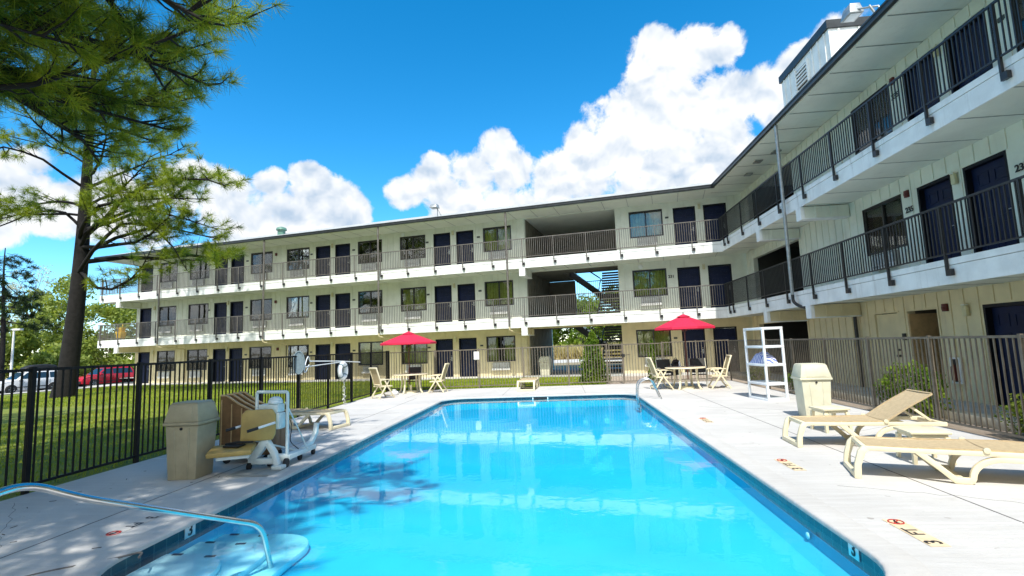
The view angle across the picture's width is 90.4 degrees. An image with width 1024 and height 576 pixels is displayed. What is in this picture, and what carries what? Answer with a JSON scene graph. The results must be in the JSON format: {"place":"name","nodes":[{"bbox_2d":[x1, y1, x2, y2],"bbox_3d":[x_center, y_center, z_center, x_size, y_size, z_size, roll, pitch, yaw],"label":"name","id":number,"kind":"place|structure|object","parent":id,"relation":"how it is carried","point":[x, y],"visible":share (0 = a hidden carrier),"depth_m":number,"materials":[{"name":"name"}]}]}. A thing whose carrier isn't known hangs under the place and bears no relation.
{"place":"outdoors","nodes":[
{"label":"outdoors","id":0,"kind":"place"},
{"bbox_2d":[4,382,132,394],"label":"parking lot","id":1,"kind":"structure","parent":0,"point":[25,390],"depth_m":41.82,"materials":[{"name":"grey asphalt"}]},
{"bbox_2d":[0,370,53,393],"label":"parked car","id":2,"kind":"object","parent":1,"relation":"on","point":[7,386],"visible":0.49,"depth_m":40.38,"materials":[{"name":"white paint"}]},
{"bbox_2d":[78,366,133,386],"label":"parked car","id":3,"kind":"object","parent":1,"relation":"on","point":[94,382],"visible":0.53,"depth_m":46.24,"materials":[{"name":"red paint"}]},
{"bbox_2d":[0,376,605,500],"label":"lawn","id":4,"kind":"structure","parent":0,"point":[5,416],"depth_m":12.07,"materials":[{"name":"green plant"}]},
{"bbox_2d":[0,0,252,397],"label":"pine tree","id":5,"kind":"object","parent":4,"relation":"on","point":[84,251],"visible":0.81,"depth_m":24.17,"materials":[{"name":"green plant"}]},
{"bbox_2d":[0,0,289,172],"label":"pine tree","id":6,"kind":"object","parent":4,"relation":"on","point":[56,93],"visible":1,"depth_m":7.85,"materials":[{"name":"green plant"}]},
{"bbox_2d":[0,351,389,494],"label":"picket fence","id":7,"kind":"object","parent":4,"relation":"on","point":[382,365],"visible":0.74,"depth_m":8.46,"materials":[{"name":"black metal"}]},
{"bbox_2d":[293,351,340,374],"bbox_3d":[-5.608,2.143,14.899,0.276,0.634,2.708,-3,-6,5],"label":"skimmer net","id":8,"kind":"object","parent":7,"relation":"attached to","point":[299,363],"visible":0.99,"depth_m":13.66,"materials":[{"name":"white plastic"}]},
{"bbox_2d":[579,331,611,383],"bbox_3d":[3.336,2.849,20.877,1.544,2.183,1.271,-3,-6,5],"label":"columnar shrub","id":9,"kind":"object","parent":4,"relation":"on","point":[592,339],"visible":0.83,"depth_m":20.76,"materials":[{"name":"green plant"}]},
{"bbox_2d":[0,0,884,359],"label":"sky","id":10,"kind":"structure","parent":0,"point":[345,112],"materials":[{"name":"blue"}]},
{"bbox_2d":[0,380,1023,575],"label":"pool deck","id":11,"kind":"structure","parent":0,"point":[826,476],"depth_m":6.02,"materials":[{"name":"white concrete"}]},
{"bbox_2d":[100,515,162,536],"bbox_3d":[-3.893,2.435,5.224,0.150,0.014,0.615,-3,-6,5],"label":"depth marker","id":12,"kind":"object","parent":11,"relation":"on","point":[118,531],"visible":1,"depth_m":5.18,"materials":[{"name":"white tile"}]},
{"bbox_2d":[163,399,219,479],"bbox_3d":[-4.621,2.172,7.330,0.515,1.060,0.515,-2,-6,1],"label":"trash bin","id":13,"kind":"object","parent":11,"relation":"on","point":[191,425],"visible":0.99,"depth_m":7.12,"materials":[{"name":"beige plastic"}]},
{"bbox_2d":[219,391,285,463],"bbox_3d":[-4.240,2.257,8.346,0.783,1.081,0.643,-2,-6,-3],"label":"towel cart","id":14,"kind":"object","parent":11,"relation":"on","point":[234,406],"visible":0.42,"depth_m":8.06,"materials":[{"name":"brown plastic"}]},
{"bbox_2d":[226,469,283,476],"bbox_3d":[-3.684,2.658,7.309,0.660,0.015,0.380,-3,-6,5],"label":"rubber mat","id":15,"kind":"object","parent":11,"relation":"on","point":[253,472],"visible":1,"depth_m":7.26,"materials":[{"name":"grey rubber"}]},
{"bbox_2d":[205,390,318,469],"bbox_3d":[-3.640,2.141,7.772,0.809,1.143,1.883,-7,-8,39],"label":"pool lift","id":16,"kind":"object","parent":11,"relation":"on","point":[261,423],"visible":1,"depth_m":7.59,"materials":[{"name":"white plastic"}]},
{"bbox_2d":[289,408,349,429],"bbox_3d":[-4.782,3.001,11.698,2.042,0.401,0.684,-4,-7,19],"label":"sun lounger","id":17,"kind":"object","parent":11,"relation":"on","point":[307,412],"visible":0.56,"depth_m":11.46,"materials":[{"name":"beige plastic"}]},
{"bbox_2d":[368,368,394,398],"bbox_3d":[-4.615,3.350,17.965,0.615,1.099,0.750,-8,-9,43],"label":"folding chair","id":18,"kind":"object","parent":11,"relation":"on","point":[376,379],"visible":0.99,"depth_m":17.83,"materials":[{"name":"beige plastic"}]},
{"bbox_2d":[393,373,427,393],"bbox_3d":[-3.930,3.706,19.727,1.330,0.737,1.330,1,-7,-23],"label":"round table","id":19,"kind":"object","parent":11,"relation":"on","point":[411,374],"visible":0.98,"depth_m":19.57,"materials":[{"name":"beige plastic"}]},
{"bbox_2d":[380,330,436,384],"bbox_3d":[-4.029,2.699,19.845,2.037,2.125,2.037,-3,-6,8],"label":"parasol","id":20,"kind":"object","parent":19,"relation":"on","point":[408,338],"visible":1,"depth_m":19.39,"materials":[{"name":"red fabric"}]},
{"bbox_2d":[101,395,884,575],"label":"pool basin","id":21,"kind":"object","parent":11,"relation":"in","point":[607,485],"visible":0.93,"depth_m":6.46,"materials":[{"name":"liquid"}]},
{"bbox_2d":[126,534,308,575],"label":"pool steps","id":22,"kind":"structure","parent":21,"relation":"on","point":[233,555],"depth_m":4.84,"materials":[{"name":"blue tile"}]},
{"bbox_2d":[0,483,273,568],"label":"handrail","id":23,"kind":"object","parent":22,"relation":"on","point":[57,491],"visible":1,"depth_m":3.64,"materials":[{"name":"metal"}]},
{"bbox_2d":[61,392,932,575],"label":"pool coping","id":24,"kind":"object","parent":21,"relation":"on","point":[888,558],"visible":0.92,"depth_m":5.28,"materials":[{"name":"white concrete"}]},
{"bbox_2d":[0,383,1023,575],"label":"deck joint","id":25,"kind":"object","parent":11,"relation":"on","point":[134,553],"visible":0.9,"depth_m":5.29,"materials":[{"name":"grey concrete"}]},
{"bbox_2d":[390,340,730,389],"bbox_3d":[1.713,3.110,20.314,13.540,1.600,0.050,-3,-6,5],"label":"picket fence","id":26,"kind":"object","parent":11,"relation":"on","point":[522,364],"visible":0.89,"depth_m":20.39,"materials":[{"name":"brown metal"}]},
{"bbox_2d":[608,343,663,382],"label":"gate","id":27,"kind":"structure","parent":26,"relation":"attached to","point":[623,355],"depth_m":20.04,"materials":[{"name":"brown metal"}]},
{"bbox_2d":[646,357,673,389],"bbox_3d":[5.025,2.907,17.333,0.750,1.099,0.615,-2,-6,-3],"label":"folding chair","id":28,"kind":"object","parent":11,"relation":"on","point":[653,369],"visible":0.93,"depth_m":17.21,"materials":[{"name":"beige plastic"}]},
{"bbox_2d":[665,366,705,389],"bbox_3d":[5.867,3.039,17.146,1.330,0.737,1.330,-2,-6,-1],"label":"round table","id":29,"kind":"object","parent":11,"relation":"on","point":[686,386],"visible":0.99,"depth_m":16.92,"materials":[{"name":"beige plastic"}]},
{"bbox_2d":[655,313,714,378],"bbox_3d":[5.895,1.956,17.260,1.942,2.265,1.942,1,-7,-27],"label":"parasol","id":30,"kind":"object","parent":29,"relation":"on","point":[684,322],"visible":1,"depth_m":16.86,"materials":[{"name":"red fabric"}]},
{"bbox_2d":[706,355,731,388],"bbox_3d":[6.933,2.793,16.968,0.750,1.099,0.615,-3,-6,7],"label":"folding chair","id":31,"kind":"object","parent":11,"relation":"on","point":[725,366],"visible":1,"depth_m":16.82,"materials":[{"name":"beige plastic"}]},
{"bbox_2d":[743,326,788,400],"bbox_3d":[6.789,2.013,13.623,0.560,1.905,0.980,-2,-6,-3],"label":"shelving unit","id":32,"kind":"object","parent":11,"relation":"on","point":[766,382],"visible":0.99,"depth_m":13.22,"materials":[{"name":"white plastic"}]},
{"bbox_2d":[791,363,832,415],"bbox_3d":[6.147,2.089,10.402,0.597,1.080,0.597,-3,-6,11],"label":"trash bin","id":33,"kind":"object","parent":11,"relation":"on","point":[812,383],"visible":0.78,"depth_m":10.18,"materials":[{"name":"plastic"}]},
{"bbox_2d":[809,405,852,432],"bbox_3d":[5.556,2.283,8.871,0.464,0.401,0.474,-2,-6,-1],"label":"side table","id":34,"kind":"object","parent":11,"relation":"on","point":[827,409],"visible":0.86,"depth_m":8.71,"materials":[{"name":"beige plastic"}]},
{"bbox_2d":[782,389,947,447],"bbox_3d":[5.326,1.990,7.810,2.042,0.770,0.684,-3,-6,9],"label":"sun lounger","id":35,"kind":"object","parent":11,"relation":"on","point":[887,412],"visible":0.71,"depth_m":7.68,"materials":[{"name":"beige plastic"}]},
{"bbox_2d":[882,519,950,546],"bbox_3d":[3.381,2.048,4.273,0.150,0.014,0.615,-3,-6,5],"label":"depth marker","id":36,"kind":"object","parent":11,"relation":"on","point":[920,535],"visible":1,"depth_m":4.23,"materials":[{"name":"beige tile"}]},
{"bbox_2d":[893,426,956,464],"bbox_3d":[5.339,2.037,6.595,0.464,0.401,0.474,-4,-7,13],"label":"side table","id":37,"kind":"object","parent":11,"relation":"on","point":[921,432],"visible":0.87,"depth_m":6.47,"materials":[{"name":"beige plastic"}]},
{"bbox_2d":[843,436,1023,484],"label":"sun lounger","id":38,"kind":"object","parent":11,"relation":"on","point":[1001,451],"visible":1,"depth_m":5.78,"materials":[{"name":"beige plastic"}]},
{"bbox_2d":[5,341,1023,434],"bbox_3d":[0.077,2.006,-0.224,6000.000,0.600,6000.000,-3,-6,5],"label":"ground","id":39,"kind":"structure","parent":0,"point":[558,366],"depth_m":37.12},
{"bbox_2d":[0,248,56,380],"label":"pine tree","id":40,"kind":"object","parent":39,"relation":"on","point":[6,295],"visible":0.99,"depth_m":45.66,"materials":[{"name":"green plant"}]},
{"bbox_2d":[0,295,62,378],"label":"broadleaf tree","id":41,"kind":"object","parent":39,"relation":"on","point":[27,341],"visible":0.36,"depth_m":54.74,"materials":[{"name":"green plant"}]},
{"bbox_2d":[0,265,64,330],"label":"bare tree","id":42,"kind":"object","parent":39,"relation":"on","point":[14,287],"visible":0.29,"depth_m":63.80,"materials":[{"name":"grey plant"}]},
{"bbox_2d":[19,346,93,376],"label":"broadleaf tree","id":43,"kind":"object","parent":39,"relation":"on","point":[50,355],"visible":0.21,"depth_m":51.29,"materials":[{"name":"green plant"}]},
{"bbox_2d":[24,274,113,369],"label":"broadleaf tree","id":44,"kind":"object","parent":39,"relation":"on","point":[52,303],"visible":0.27,"depth_m":63.96,"materials":[{"name":"green plant"}]},
{"bbox_2d":[58,301,136,373],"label":"broadleaf tree","id":45,"kind":"object","parent":39,"relation":"on","point":[119,316],"visible":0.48,"depth_m":60.19,"materials":[{"name":"green plant"}]},
{"bbox_2d":[94,183,755,382],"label":"motel building","id":46,"kind":"structure","parent":39,"relation":"on","point":[490,278],"depth_m":29.11,"materials":[{"name":"beige paint"}]},
{"bbox_2d":[139,308,151,338],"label":"door","id":47,"kind":"structure","parent":46,"relation":"in","point":[145,314],"depth_m":35.68,"materials":[{"name":"blue paint"}]},
{"bbox_2d":[157,350,174,370],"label":"window","id":48,"kind":"structure","parent":46,"relation":"in","point":[162,356],"depth_m":34.73,"materials":[{"name":"grey glass"}]},
{"bbox_2d":[159,306,175,326],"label":"window","id":49,"kind":"structure","parent":46,"relation":"in","point":[166,313],"depth_m":35.07,"materials":[{"name":"grey glass"}]},
{"bbox_2d":[186,349,206,370],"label":"window","id":50,"kind":"structure","parent":46,"relation":"in","point":[197,354],"depth_m":33.97,"materials":[{"name":"grey glass"}]},
{"bbox_2d":[188,303,208,324],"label":"window","id":51,"kind":"structure","parent":46,"relation":"in","point":[195,311],"depth_m":34.30,"materials":[{"name":"grey glass"}]},
{"bbox_2d":[213,349,225,381],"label":"door","id":52,"kind":"structure","parent":46,"relation":"in","point":[217,353],"depth_m":33.45,"materials":[{"name":"blue paint"}]},
{"bbox_2d":[213,302,226,334],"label":"door","id":53,"kind":"structure","parent":46,"relation":"in","point":[220,309],"depth_m":33.79,"materials":[{"name":"blue paint"}]},
{"bbox_2d":[229,348,241,381],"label":"door","id":54,"kind":"structure","parent":46,"relation":"in","point":[234,353],"depth_m":33.07,"materials":[{"name":"blue paint"}]},
{"bbox_2d":[230,301,242,333],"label":"door","id":55,"kind":"structure","parent":46,"relation":"in","point":[236,308],"depth_m":33.41,"materials":[{"name":"blue paint"}]},
{"bbox_2d":[231,255,243,283],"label":"door","id":56,"kind":"structure","parent":46,"relation":"in","point":[235,262],"depth_m":33.76,"materials":[{"name":"blue paint"}]},
{"bbox_2d":[249,346,270,368],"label":"window","id":57,"kind":"structure","parent":46,"relation":"in","point":[265,351],"depth_m":32.50,"materials":[{"name":"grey glass"}]},
{"bbox_2d":[250,298,271,320],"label":"window","id":58,"kind":"structure","parent":46,"relation":"in","point":[255,305],"depth_m":32.85,"materials":[{"name":"grey glass"}]},
{"bbox_2d":[251,251,272,273],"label":"window","id":59,"kind":"structure","parent":46,"relation":"in","point":[256,258],"depth_m":33.16,"materials":[{"name":"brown glass"}]},
{"bbox_2d":[286,344,308,367],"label":"window","id":60,"kind":"structure","parent":46,"relation":"in","point":[292,349],"depth_m":31.87,"materials":[{"name":"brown glass"}]},
{"bbox_2d":[286,295,308,318],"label":"window","id":61,"kind":"structure","parent":46,"relation":"in","point":[297,303],"depth_m":32.09,"materials":[{"name":"brown glass"}]},
{"bbox_2d":[287,247,308,270],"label":"window","id":62,"kind":"structure","parent":46,"relation":"in","point":[298,254],"depth_m":32.39,"materials":[{"name":"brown glass"}]},
{"bbox_2d":[315,344,329,379],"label":"door","id":63,"kind":"structure","parent":46,"relation":"in","point":[320,349],"depth_m":31.20,"materials":[{"name":"blue paint"}]},
{"bbox_2d":[316,294,329,328],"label":"door","id":64,"kind":"structure","parent":46,"relation":"in","point":[322,301],"depth_m":31.53,"materials":[{"name":"blue paint"}]},
{"bbox_2d":[316,245,329,276],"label":"door","id":65,"kind":"structure","parent":46,"relation":"in","point":[322,251],"depth_m":31.87,"materials":[{"name":"blue paint"}]},
{"bbox_2d":[335,293,349,327],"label":"door","id":66,"kind":"structure","parent":46,"relation":"in","point":[342,301],"depth_m":31.12,"materials":[{"name":"blue paint"}]},
{"bbox_2d":[335,243,349,274],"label":"door","id":67,"kind":"structure","parent":46,"relation":"in","point":[340,249],"depth_m":31.47,"materials":[{"name":"blue paint"}]},
{"bbox_2d":[358,239,381,263],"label":"window","id":68,"kind":"structure","parent":46,"relation":"in","point":[364,247],"depth_m":31.30,"materials":[{"name":"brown glass"}]},
{"bbox_2d":[358,341,382,365],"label":"window","id":69,"kind":"structure","parent":46,"relation":"in","point":[362,346],"depth_m":30.32,"materials":[{"name":"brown glass"}]},
{"bbox_2d":[358,290,382,313],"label":"window","id":70,"kind":"structure","parent":46,"relation":"in","point":[365,299],"depth_m":30.96,"materials":[{"name":"glass"}]},
{"bbox_2d":[400,235,424,259],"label":"window","id":71,"kind":"structure","parent":46,"relation":"in","point":[409,242],"depth_m":30.44,"materials":[{"name":"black glass"}]},
{"bbox_2d":[401,287,426,311],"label":"window","id":72,"kind":"structure","parent":46,"relation":"in","point":[415,295],"depth_m":29.82,"materials":[{"name":"green glass"}]},
{"bbox_2d":[401,344,427,363],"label":"window","id":73,"kind":"structure","parent":46,"relation":"in","point":[417,347],"depth_m":29.45,"materials":[{"name":"clear glass"}]},
{"bbox_2d":[433,232,450,265],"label":"door","id":74,"kind":"structure","parent":46,"relation":"in","point":[442,239],"depth_m":29.57,"materials":[{"name":"blue paint"}]},
{"bbox_2d":[434,285,451,322],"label":"door","id":75,"kind":"structure","parent":46,"relation":"in","point":[442,293],"depth_m":29.21,"materials":[{"name":"blue paint"}]},
{"bbox_2d":[436,339,453,376],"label":"door","id":76,"kind":"structure","parent":46,"relation":"in","point":[446,344],"depth_m":28.88,"materials":[{"name":"blue paint"}]},
{"bbox_2d":[456,230,473,263],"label":"door","id":77,"kind":"structure","parent":46,"relation":"in","point":[462,237],"depth_m":29.16,"materials":[{"name":"blue paint"}]},
{"bbox_2d":[457,283,475,320],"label":"door","id":78,"kind":"structure","parent":46,"relation":"in","point":[466,292],"depth_m":28.80,"materials":[{"name":"blue paint"}]},
{"bbox_2d":[459,338,476,376],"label":"door","id":79,"kind":"structure","parent":46,"relation":"in","point":[469,343],"depth_m":28.46,"materials":[{"name":"blue paint"}]},
{"bbox_2d":[483,225,511,251],"bbox_3d":[-0.762,-2.731,28.743,1.660,1.380,0.530,-4,-7,17],"label":"window","id":80,"kind":"structure","parent":46,"relation":"in","point":[492,233],"depth_m":28.69,"materials":[{"name":"clear glass"}]},
{"bbox_2d":[485,280,513,306],"bbox_3d":[-0.644,0.318,28.402,1.660,1.380,0.530,-4,-7,17],"label":"window","id":81,"kind":"structure","parent":46,"relation":"in","point":[493,289],"depth_m":28.34,"materials":[{"name":"glass"}]},
{"bbox_2d":[486,335,515,361],"bbox_3d":[-0.527,3.347,28.064,1.660,1.380,0.530,-4,-7,17],"label":"window","id":82,"kind":"structure","parent":46,"relation":"in","point":[492,341],"depth_m":28.06,"materials":[{"name":"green glass"}]},
{"bbox_2d":[628,209,663,237],"bbox_3d":[6.974,-3.286,26.445,1.680,1.380,0.530,-4,-7,17],"label":"window","id":83,"kind":"structure","parent":46,"relation":"in","point":[649,217],"depth_m":26.36,"materials":[{"name":"glass"}]},
{"bbox_2d":[632,268,667,296],"bbox_3d":[7.092,-0.238,26.105,1.680,1.380,0.530,-4,-7,17],"label":"window","id":84,"kind":"structure","parent":46,"relation":"in","point":[650,278],"depth_m":26.02,"materials":[{"name":"glass"}]},
{"bbox_2d":[636,329,671,356],"bbox_3d":[7.209,2.791,25.766,1.680,1.380,0.530,-4,-7,17],"label":"window","id":85,"kind":"structure","parent":46,"relation":"in","point":[643,336],"depth_m":25.69,"materials":[{"name":"green glass"}]},
{"bbox_2d":[672,206,697,244],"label":"door","id":86,"kind":"structure","parent":46,"relation":"in","point":[682,214],"depth_m":25.75,"materials":[{"name":"blue paint"}]},
{"bbox_2d":[677,266,702,308],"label":"door","id":87,"kind":"structure","parent":46,"relation":"in","point":[687,276],"depth_m":25.40,"materials":[{"name":"blue paint"}]},
{"bbox_2d":[682,329,707,371],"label":"door","id":88,"kind":"structure","parent":46,"relation":"in","point":[694,334],"depth_m":25.08,"materials":[{"name":"blue paint"}]},
{"bbox_2d":[703,203,727,241],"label":"door","id":89,"kind":"structure","parent":46,"relation":"in","point":[710,211],"depth_m":25.36,"materials":[{"name":"blue paint"}]},
{"bbox_2d":[708,264,734,307],"bbox_3d":[10.266,-0.059,24.969,1.070,2.170,0.220,-4,-7,17],"label":"door","id":90,"kind":"structure","parent":46,"relation":"in","point":[718,274],"depth_m":25.01,"materials":[{"name":"blue paint"}]},
{"bbox_2d":[713,326,739,371],"bbox_3d":[10.383,2.970,24.631,1.070,2.170,0.220,-4,-7,17],"label":"door","id":91,"kind":"structure","parent":46,"relation":"in","point":[726,333],"depth_m":24.67,"materials":[{"name":"blue paint"}]},
{"bbox_2d":[552,294,621,345],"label":"broadleaf tree","id":92,"kind":"object","parent":39,"relation":"on","point":[578,338],"visible":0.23,"depth_m":64.23,"materials":[{"name":"green plant"}]},
{"bbox_2d":[553,341,621,359],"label":"reeds","id":93,"kind":"object","parent":39,"relation":"on","point":[573,349],"visible":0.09,"depth_m":52.35,"materials":[{"name":"plant"}]},
{"bbox_2d":[711,0,1023,405],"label":"motel building","id":94,"kind":"structure","parent":39,"relation":"on","point":[876,165],"depth_m":12.68,"materials":[{"name":"beige paint"}]},
{"bbox_2d":[850,83,892,154],"bbox_3d":[10.477,-4.760,14.467,0.530,1.380,1.720,-3,-6,5],"label":"window","id":95,"kind":"structure","parent":94,"relation":"in","point":[891,130],"depth_m":14.41,"materials":[{"name":"glass"}]},
{"bbox_2d":[862,194,906,255],"bbox_3d":[10.595,-1.711,14.126,0.530,1.380,1.720,-3,-6,5],"label":"window","id":96,"kind":"structure","parent":94,"relation":"in","point":[888,211],"depth_m":14.13,"materials":[{"name":"black glass"}]},
{"bbox_2d":[874,312,904,389],"bbox_3d":[10.589,1.787,14.118,0.240,2.170,1.070,-3,-6,5],"label":"door","id":97,"kind":"structure","parent":94,"relation":"in","point":[886,325],"depth_m":14.25,"materials":[{"name":"beige paint"}]},
{"bbox_2d":[902,49,939,121],"bbox_3d":[10.160,-4.546,12.443,0.220,2.170,1.120,-3,-6,5],"label":"door","id":98,"kind":"structure","parent":94,"relation":"in","point":[936,101],"depth_m":12.68,"materials":[{"name":"blue paint"}]},
{"bbox_2d":[908,313,947,394],"bbox_3d":[10.870,1.704,13.155,0.900,2.100,0.040,-3,-6,5],"label":"door","id":99,"kind":"structure","parent":94,"relation":"in","point":[924,324],"depth_m":13.21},
{"bbox_2d":[916,174,961,262],"bbox_3d":[10.277,-1.497,12.103,0.220,2.170,1.120,-3,-6,5],"label":"door","id":100,"kind":"structure","parent":94,"relation":"in","point":[935,193],"depth_m":12.29,"materials":[{"name":"blue paint"}]},
{"bbox_2d":[944,8,992,93],"bbox_3d":[10.021,-4.703,10.988,0.220,2.170,1.120,-3,-6,5],"label":"door","id":101,"kind":"structure","parent":94,"relation":"in","point":[990,66],"depth_m":11.16,"materials":[{"name":"blue paint"}]},
{"bbox_2d":[962,150,1019,252],"bbox_3d":[10.138,-1.654,10.648,0.220,2.170,1.120,-3,-6,5],"label":"door","id":102,"kind":"structure","parent":94,"relation":"in","point":[993,170],"depth_m":10.78,"materials":[{"name":"blue paint"}]},
{"bbox_2d":[982,301,1023,405],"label":"door","id":103,"kind":"structure","parent":94,"relation":"in","point":[999,319],"depth_m":10.59,"materials":[{"name":"blue paint"}]},
{"bbox_2d":[1009,0,1023,51],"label":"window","id":104,"kind":"structure","parent":94,"relation":"in","point":[1019,48],"depth_m":9.84,"materials":[{"name":"glass"}]},
{"bbox_2d":[728,371,1023,433],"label":"planter kerb","id":105,"kind":"structure","parent":39,"relation":"on","point":[967,418],"depth_m":9.26,"materials":[{"name":"concrete"}]},
{"bbox_2d":[87,372,1020,418],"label":"pavement","id":106,"kind":"structure","parent":0,"point":[944,399],"depth_m":22.43,"materials":[{"name":"concrete"}]},
{"bbox_2d":[602,375,1023,441],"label":"gravel bed","id":107,"kind":"object","parent":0,"point":[966,429],"visible":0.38,"depth_m":12.10,"materials":[{"name":"gravel"}]},
{"bbox_2d":[727,334,1023,438],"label":"picket fence","id":108,"kind":"object","parent":107,"relation":"on","point":[736,374],"visible":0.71,"depth_m":9.42,"materials":[{"name":"brown metal"}]},
{"bbox_2d":[873,359,954,417],"bbox_3d":[7.991,1.985,10.139,1.100,1.135,1.540,-3,-6,5],"label":"round shrub","id":109,"kind":"object","parent":107,"relation":"on","point":[915,382],"visible":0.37,"depth_m":10.00,"materials":[{"name":"green plant"}]},
{"bbox_2d":[993,393,1023,435],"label":"round shrub","id":110,"kind":"object","parent":107,"relation":"on","point":[1020,412],"visible":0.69,"depth_m":7.66,"materials":[{"name":"green plant"}]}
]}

